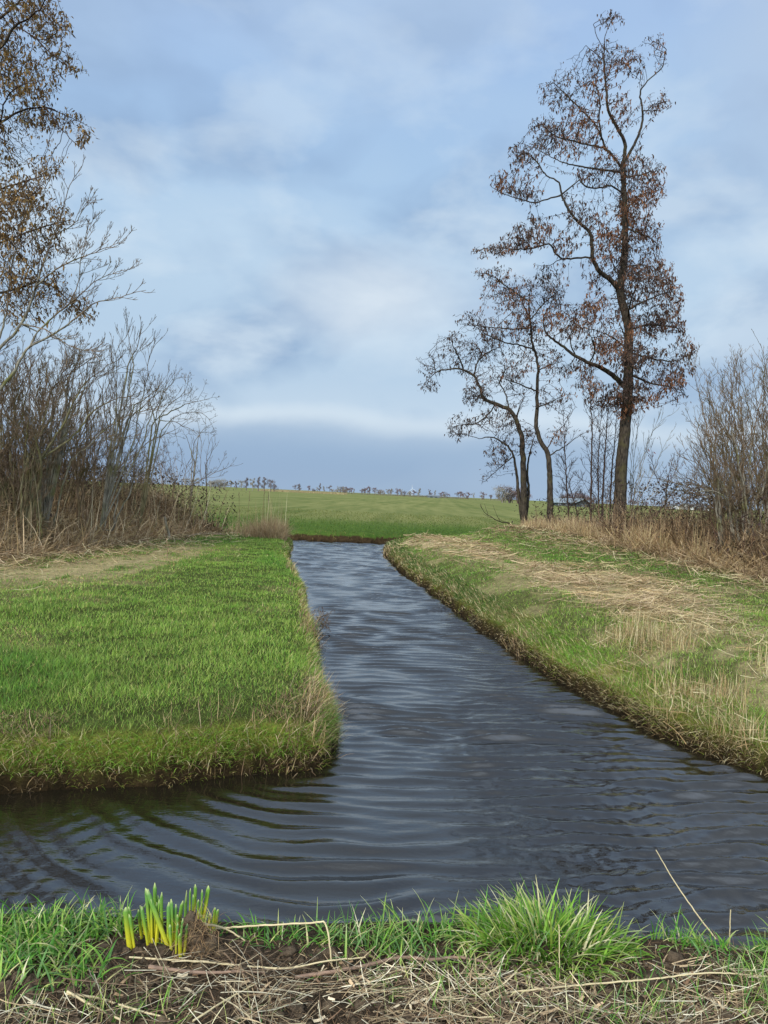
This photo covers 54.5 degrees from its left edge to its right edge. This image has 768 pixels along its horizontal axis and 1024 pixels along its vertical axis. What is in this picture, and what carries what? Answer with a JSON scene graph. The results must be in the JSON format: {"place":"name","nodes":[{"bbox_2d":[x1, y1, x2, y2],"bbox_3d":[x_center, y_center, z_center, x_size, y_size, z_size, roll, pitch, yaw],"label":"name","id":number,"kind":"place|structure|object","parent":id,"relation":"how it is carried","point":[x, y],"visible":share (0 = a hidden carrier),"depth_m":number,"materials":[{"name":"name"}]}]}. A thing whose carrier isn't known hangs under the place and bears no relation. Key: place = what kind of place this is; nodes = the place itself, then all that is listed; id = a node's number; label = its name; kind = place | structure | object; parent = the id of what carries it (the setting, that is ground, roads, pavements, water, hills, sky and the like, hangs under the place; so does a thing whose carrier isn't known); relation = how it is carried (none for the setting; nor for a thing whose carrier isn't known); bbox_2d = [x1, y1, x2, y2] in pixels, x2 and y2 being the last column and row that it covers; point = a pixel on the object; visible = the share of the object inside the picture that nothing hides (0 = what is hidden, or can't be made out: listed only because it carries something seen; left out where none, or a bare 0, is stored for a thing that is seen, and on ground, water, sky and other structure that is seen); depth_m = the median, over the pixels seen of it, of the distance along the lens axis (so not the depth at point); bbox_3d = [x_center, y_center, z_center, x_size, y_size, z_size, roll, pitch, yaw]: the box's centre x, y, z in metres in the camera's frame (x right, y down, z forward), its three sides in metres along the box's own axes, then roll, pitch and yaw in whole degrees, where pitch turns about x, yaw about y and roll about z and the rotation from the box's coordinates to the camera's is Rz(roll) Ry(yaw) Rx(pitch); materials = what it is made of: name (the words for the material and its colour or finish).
{"place":"outdoors","nodes":[
{"label":"outdoors","id":0,"kind":"place"},
{"bbox_2d":[0,540,767,949],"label":"water","id":1,"kind":"structure","parent":0,"point":[472,764],"depth_m":4.77,"materials":[{"name":"black liquid"}]},
{"bbox_2d":[0,478,767,1023],"bbox_3d":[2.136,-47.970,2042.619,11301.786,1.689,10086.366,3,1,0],"label":"ground","id":2,"kind":"structure","parent":0,"point":[388,506],"depth_m":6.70,"materials":[{"name":"green plant"}]},
{"bbox_2d":[0,0,98,332],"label":"leafy tree","id":3,"kind":"object","parent":2,"relation":"on","point":[29,197],"visible":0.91,"depth_m":15.41,"materials":[{"name":"brown plant"}]},
{"bbox_2d":[5,367,130,534],"bbox_3d":[-8.302,-1.510,19.110,3.731,4.230,2.096,3,1,0],"label":"bare shrub","id":4,"kind":"object","parent":2,"relation":"on","point":[75,477],"visible":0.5,"depth_m":18.88,"materials":[{"name":"brown plant"}]},
{"bbox_2d":[0,360,145,510],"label":"bare shrub","id":5,"kind":"object","parent":2,"relation":"on","point":[99,468],"visible":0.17,"depth_m":20.99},
{"bbox_2d":[0,154,154,393],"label":"bare tree","id":6,"kind":"object","parent":2,"relation":"on","point":[9,377],"visible":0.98,"depth_m":14.36,"materials":[{"name":"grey plant"}]},
{"bbox_2d":[0,340,167,550],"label":"bare shrub","id":7,"kind":"object","parent":2,"relation":"on","point":[30,453],"visible":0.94,"depth_m":16.45,"materials":[{"name":"brown plant"}]},
{"bbox_2d":[4,332,171,543],"bbox_3d":[-7.159,-1.696,17.472,5.256,5.335,1.770,3,1,10],"label":"bare shrub","id":8,"kind":"object","parent":2,"relation":"on","point":[63,432],"visible":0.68,"depth_m":17.44,"materials":[{"name":"brown plant"}]},
{"bbox_2d":[67,990,119,1019],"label":"reed stalk","id":9,"kind":"object","parent":2,"relation":"on","point":[82,999],"visible":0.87,"depth_m":2.29,"materials":[{"name":"plant"}]},
{"bbox_2d":[66,992,169,1018],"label":"reed stalk","id":10,"kind":"object","parent":2,"relation":"on","point":[127,1007],"visible":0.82,"depth_m":2.29,"materials":[{"name":"plant"}]},
{"bbox_2d":[72,416,173,511],"bbox_3d":[-8.273,-1.434,22.996,3.793,3.721,1.824,4,2,40],"label":"bare shrub","id":11,"kind":"object","parent":2,"relation":"on","point":[124,470],"visible":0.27,"depth_m":22.92,"materials":[{"name":"brown plant"}]},
{"bbox_2d":[123,907,134,949],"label":"daffodil plant","id":12,"kind":"object","parent":2,"relation":"on","point":[129,929],"visible":0.97,"depth_m":2.56,"materials":[{"name":"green plant"}]},
{"bbox_2d":[91,307,191,530],"bbox_3d":[-6.481,-2.399,19.683,2.986,5.857,1.786,3,1,0],"label":"bare shrub","id":13,"kind":"object","parent":2,"relation":"on","point":[109,483],"visible":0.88,"depth_m":19.48,"materials":[{"name":"brown plant"}]},
{"bbox_2d":[137,883,163,945],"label":"daffodil plant","id":14,"kind":"object","parent":2,"relation":"on","point":[153,930],"visible":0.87,"depth_m":2.60,"materials":[{"name":"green plant"}]},
{"bbox_2d":[146,889,183,950],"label":"daffodil plant","id":15,"kind":"object","parent":2,"relation":"on","point":[169,939],"visible":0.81,"depth_m":2.58,"materials":[{"name":"green plant"}]},
{"bbox_2d":[164,517,169,539],"bbox_3d":[-6.253,0.501,21.439,0.094,0.740,0.286,3,2,23],"label":"stake","id":16,"kind":"object","parent":2,"relation":"on","point":[167,528],"visible":0.84,"depth_m":21.42,"materials":[{"name":"wood"}]},
{"bbox_2d":[117,368,219,529],"bbox_3d":[-6.521,-1.859,22.091,3.350,4.931,2.001,3,1,0],"label":"bare shrub","id":17,"kind":"object","parent":2,"relation":"on","point":[143,499],"visible":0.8,"depth_m":21.97,"materials":[{"name":"brown plant"}]},
{"bbox_2d":[116,436,240,519],"bbox_3d":[-7.015,-1.114,24.369,4.723,2.832,2.349,3,1,0],"label":"bare shrub","id":18,"kind":"object","parent":2,"relation":"on","point":[174,477],"visible":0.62,"depth_m":24.48,"materials":[{"name":"brown plant"}]},
{"bbox_2d":[175,919,187,957],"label":"daffodil plant","id":19,"kind":"object","parent":2,"relation":"on","point":[178,939],"visible":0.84,"depth_m":2.55,"materials":[{"name":"green plant"}]},
{"bbox_2d":[177,418,214,509],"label":"young tree","id":20,"kind":"object","parent":2,"relation":"on","point":[194,465],"visible":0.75,"depth_m":26.98,"materials":[{"name":"brown plant"}]},
{"bbox_2d":[162,899,231,965],"bbox_3d":[-0.640,1.470,2.596,0.253,0.243,0.238,3,2,26],"label":"earth clod","id":21,"kind":"object","parent":2,"relation":"on","point":[199,939],"visible":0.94,"depth_m":2.56,"materials":[{"name":"brown soil"}]},
{"bbox_2d":[184,884,209,920],"bbox_3d":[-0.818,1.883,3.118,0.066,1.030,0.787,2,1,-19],"label":"daffodil plant","id":22,"kind":"object","parent":2,"relation":"on","point":[194,900],"visible":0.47,"depth_m":2.76,"materials":[{"name":"green plant"}]},
{"bbox_2d":[192,431,218,515],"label":"young tree","id":23,"kind":"object","parent":2,"relation":"on","point":[206,462],"visible":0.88,"depth_m":27.52,"materials":[{"name":"brown plant"}]},
{"bbox_2d":[148,964,264,973],"bbox_3d":[-0.585,1.510,2.450,0.386,0.019,0.029,3,1,1],"label":"stick","id":24,"kind":"object","parent":2,"relation":"on","point":[156,967],"visible":0.9,"depth_m":2.44,"materials":[{"name":"brown wood"}]},
{"bbox_2d":[208,908,218,929],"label":"daffodil plant","id":25,"kind":"object","parent":2,"relation":"on","point":[215,912],"visible":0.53,"depth_m":2.72,"materials":[{"name":"green plant"}]},
{"bbox_2d":[216,479,222,487],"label":"bare tree","id":26,"kind":"object","parent":2,"relation":"on","point":[219,481],"visible":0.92,"depth_m":429.67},
{"bbox_2d":[203,923,244,940],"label":"reed stalk","id":27,"kind":"object","parent":2,"relation":"on","point":[218,926],"visible":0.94,"depth_m":2.65,"materials":[{"name":"plant"}]},
{"bbox_2d":[192,982,256,1021],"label":"reed stalk","id":28,"kind":"object","parent":2,"relation":"on","point":[206,1012],"visible":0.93,"depth_m":2.30,"materials":[{"name":"plant"}]},
{"bbox_2d":[221,478,227,489],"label":"bare tree","id":29,"kind":"object","parent":2,"relation":"on","point":[225,485],"visible":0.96,"depth_m":429.63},
{"bbox_2d":[129,956,365,968],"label":"reed stalk","id":30,"kind":"object","parent":2,"relation":"on","point":[150,958],"visible":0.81,"depth_m":2.50,"materials":[{"name":"plant"}]},
{"bbox_2d":[250,478,255,490],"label":"bare tree","id":31,"kind":"object","parent":2,"relation":"on","point":[253,487],"visible":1,"depth_m":429.75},
{"bbox_2d":[254,476,260,490],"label":"bare tree","id":32,"kind":"object","parent":2,"relation":"on","point":[258,482],"visible":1,"depth_m":429.76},
{"bbox_2d":[261,477,266,487],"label":"bare tree","id":33,"kind":"object","parent":2,"relation":"on","point":[263,482],"visible":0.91,"depth_m":429.82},
{"bbox_2d":[215,920,332,965],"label":"reed stalk","id":34,"kind":"object","parent":2,"relation":"on","point":[323,921],"visible":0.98,"depth_m":2.59,"materials":[{"name":"plant"}]},
{"bbox_2d":[311,606,334,641],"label":"dead weed","id":35,"kind":"object","parent":2,"relation":"on","point":[321,622],"visible":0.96,"depth_m":10.19,"materials":[{"name":"brown plant"}]},
{"bbox_2d":[181,504,563,539],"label":"field grass","id":36,"kind":"structure","parent":2,"relation":"on","point":[358,523],"depth_m":41.95,"materials":[{"name":"green plant"}]},
{"bbox_2d":[257,489,505,500],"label":"undergrowth","id":37,"kind":"object","parent":2,"relation":"on","point":[300,491],"visible":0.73,"depth_m":480.22,"materials":[{"name":"plant"}]},
{"bbox_2d":[0,449,767,582],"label":"dead reeds","id":38,"kind":"object","parent":2,"relation":"on","point":[129,528],"visible":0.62,"depth_m":19.51,"materials":[{"name":"beige plant"}]},
{"bbox_2d":[0,523,767,774],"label":"cut straw","id":39,"kind":"object","parent":2,"relation":"on","point":[644,599],"visible":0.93,"depth_m":14.24,"materials":[{"name":"beige plant"}]},
{"bbox_2d":[0,942,767,1023],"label":"soil crumbs","id":40,"kind":"object","parent":2,"relation":"on","point":[673,956],"visible":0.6,"depth_m":2.42,"materials":[{"name":"brown soil"}]},
{"bbox_2d":[0,540,767,798],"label":"reed stubble","id":41,"kind":"object","parent":2,"relation":"on","point":[316,701],"visible":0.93,"depth_m":6.36,"materials":[{"name":"beige plant"}]},
{"bbox_2d":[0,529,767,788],"bbox_3d":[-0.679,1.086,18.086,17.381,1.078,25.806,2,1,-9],"label":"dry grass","id":42,"kind":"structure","parent":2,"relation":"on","point":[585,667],"depth_m":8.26,"materials":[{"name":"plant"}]},
{"bbox_2d":[0,452,767,568],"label":"bramble thicket","id":43,"kind":"object","parent":2,"relation":"on","point":[671,508],"visible":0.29,"depth_m":21.08,"materials":[{"name":"brown plant"}]},
{"bbox_2d":[0,934,767,1023],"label":"straw litter","id":44,"kind":"object","parent":2,"relation":"on","point":[453,996],"visible":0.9,"depth_m":2.36,"materials":[{"name":"beige plant"}]},
{"bbox_2d":[0,926,767,1023],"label":"root thatch","id":45,"kind":"object","parent":2,"relation":"on","point":[693,1003],"visible":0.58,"depth_m":2.45,"materials":[{"name":"brown plant"}]},
{"bbox_2d":[295,955,491,979],"bbox_3d":[0.036,1.536,2.529,0.674,0.038,0.067,2,1,-9],"label":"stick","id":46,"kind":"object","parent":2,"relation":"on","point":[326,972],"visible":0.9,"depth_m":2.52,"materials":[{"name":"brown wood"}]},
{"bbox_2d":[427,495,439,497],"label":"shed","id":47,"kind":"structure","parent":2,"relation":"on","point":[433,496],"depth_m":711.82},
{"bbox_2d":[416,330,543,522],"bbox_3d":[4.182,-3.444,31.830,5.519,9.138,4.325,2,2,-32],"label":"alder tree","id":48,"kind":"object","parent":2,"relation":"on","point":[524,498],"visible":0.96,"depth_m":31.72,"materials":[{"name":"brown plant"}]},
{"bbox_2d":[481,506,509,523],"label":"branch","id":49,"kind":"object","parent":2,"relation":"on","point":[497,516],"visible":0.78,"depth_m":31.08,"materials":[{"name":"brown wood"}]},
{"bbox_2d":[492,485,513,502],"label":"bare tree","id":50,"kind":"object","parent":2,"relation":"on","point":[503,499],"visible":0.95,"depth_m":329.40,"materials":[{"name":"plant"}]},
{"bbox_2d":[498,484,520,502],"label":"bare tree","id":51,"kind":"object","parent":2,"relation":"on","point":[509,491],"visible":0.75,"depth_m":328.76,"materials":[{"name":"plant"}]},
{"bbox_2d":[506,487,531,502],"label":"bare tree","id":52,"kind":"object","parent":2,"relation":"on","point":[516,495],"visible":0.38,"depth_m":328.68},
{"bbox_2d":[453,265,588,521],"bbox_3d":[5.662,-4.568,30.791,5.629,11.488,4.626,3,1,21],"label":"alder tree","id":53,"kind":"object","parent":2,"relation":"on","point":[531,334],"visible":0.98,"depth_m":30.90,"materials":[{"name":"brown plant"}]},
{"bbox_2d":[431,879,658,995],"bbox_3d":[0.592,1.539,2.713,0.859,0.319,0.617,3,1,0],"label":"grass tussock","id":54,"kind":"object","parent":2,"relation":"on","point":[593,930],"depth_m":2.71,"materials":[{"name":"green plant"}]},
{"bbox_2d":[546,498,568,505],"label":"barn","id":55,"kind":"structure","parent":2,"relation":"on","point":[556,502],"depth_m":299.35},
{"bbox_2d":[558,924,559,978],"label":"reed stalk","id":56,"kind":"object","parent":2,"relation":"on","point":[559,949],"visible":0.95,"depth_m":2.54,"materials":[{"name":"plant"}]},
{"bbox_2d":[554,394,584,513],"bbox_3d":[7.516,-1.895,30.611,1.416,5.881,1.023,3,2,33],"label":"sapling","id":57,"kind":"object","parent":2,"relation":"on","point":[566,490],"visible":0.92,"depth_m":30.67,"materials":[{"name":"brown plant"}]},
{"bbox_2d":[552,443,597,520],"bbox_3d":[7.994,-0.890,31.331,2.183,3.922,1.244,3,1,0],"label":"sapling","id":58,"kind":"object","parent":2,"relation":"on","point":[569,486],"visible":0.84,"depth_m":31.31,"materials":[{"name":"brown plant"}]},
{"bbox_2d":[568,498,589,506],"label":"barn","id":59,"kind":"structure","parent":2,"relation":"on","point":[578,500],"depth_m":288.94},
{"bbox_2d":[471,9,699,523],"bbox_3d":[8.291,-9.546,29.733,9.882,21.769,5.688,3,1,0],"label":"alder tree","id":60,"kind":"object","parent":2,"relation":"on","point":[628,361],"visible":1,"depth_m":29.41,"materials":[{"name":"brown plant"}]},
{"bbox_2d":[567,356,608,520],"bbox_3d":[8.173,-2.552,29.721,1.522,7.324,1.515,4,2,41],"label":"sapling","id":61,"kind":"object","parent":2,"relation":"on","point":[592,447],"visible":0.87,"depth_m":29.46,"materials":[{"name":"brown plant"}]},
{"bbox_2d":[581,400,613,522],"bbox_3d":[8.945,-1.760,31.253,1.659,6.069,1.364,1,2,-38],"label":"sapling","id":62,"kind":"object","parent":2,"relation":"on","point":[601,416],"visible":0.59,"depth_m":31.37,"materials":[{"name":"brown plant"}]},
{"bbox_2d":[589,391,619,519],"bbox_3d":[8.966,-1.846,30.133,1.431,6.181,1.491,3,1,0],"label":"sapling","id":63,"kind":"object","parent":2,"relation":"on","point":[603,475],"visible":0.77,"depth_m":29.99,"materials":[{"name":"brown plant"}]},
{"bbox_2d":[594,400,621,517],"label":"sapling","id":64,"kind":"object","parent":2,"relation":"on","point":[611,476],"visible":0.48,"depth_m":31.06,"materials":[{"name":"brown plant"}]},
{"bbox_2d":[506,972,767,993],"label":"reed stalk","id":65,"kind":"object","parent":2,"relation":"on","point":[585,984],"visible":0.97,"depth_m":2.47,"materials":[{"name":"plant"}]},
{"bbox_2d":[628,394,678,516],"bbox_3d":[11.341,-2.158,31.486,2.991,6.560,1.444,2,1,-17],"label":"alder sucker","id":66,"kind":"object","parent":2,"relation":"on","point":[633,470],"visible":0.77,"depth_m":31.36,"materials":[{"name":"brown plant"}]},
{"bbox_2d":[628,438,690,516],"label":"leaning shrub","id":67,"kind":"object","parent":2,"relation":"on","point":[661,474],"visible":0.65,"depth_m":28.58,"materials":[{"name":"brown plant"}]},
{"bbox_2d":[656,850,716,938],"bbox_3d":[1.205,1.526,2.976,0.242,0.299,0.007,3,2,25],"label":"reed stalk","id":68,"kind":"object","parent":2,"relation":"on","point":[686,898],"visible":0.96,"depth_m":2.97,"materials":[{"name":"plant"}]},
{"bbox_2d":[637,329,767,562],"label":"willow shrub","id":69,"kind":"object","parent":2,"relation":"on","point":[721,503],"visible":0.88,"depth_m":17.40,"materials":[{"name":"brown plant"}]},
{"bbox_2d":[676,339,767,532],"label":"willow shrub","id":70,"kind":"object","parent":2,"relation":"on","point":[737,426],"visible":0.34,"depth_m":20.33,"materials":[{"name":"brown plant"}]},
{"bbox_2d":[729,910,730,946],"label":"reed stalk","id":71,"kind":"object","parent":2,"relation":"on","point":[730,926],"visible":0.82,"depth_m":2.87,"materials":[{"name":"plant"}]},
{"bbox_2d":[0,885,767,1023],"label":"bank grass","id":72,"kind":"structure","parent":0,"point":[36,945],"depth_m":2.61,"materials":[{"name":"green plant"}]},
{"bbox_2d":[0,0,767,510],"label":"sky","id":73,"kind":"structure","parent":0,"point":[305,188],"materials":[{"name":"blue"}]}
]}

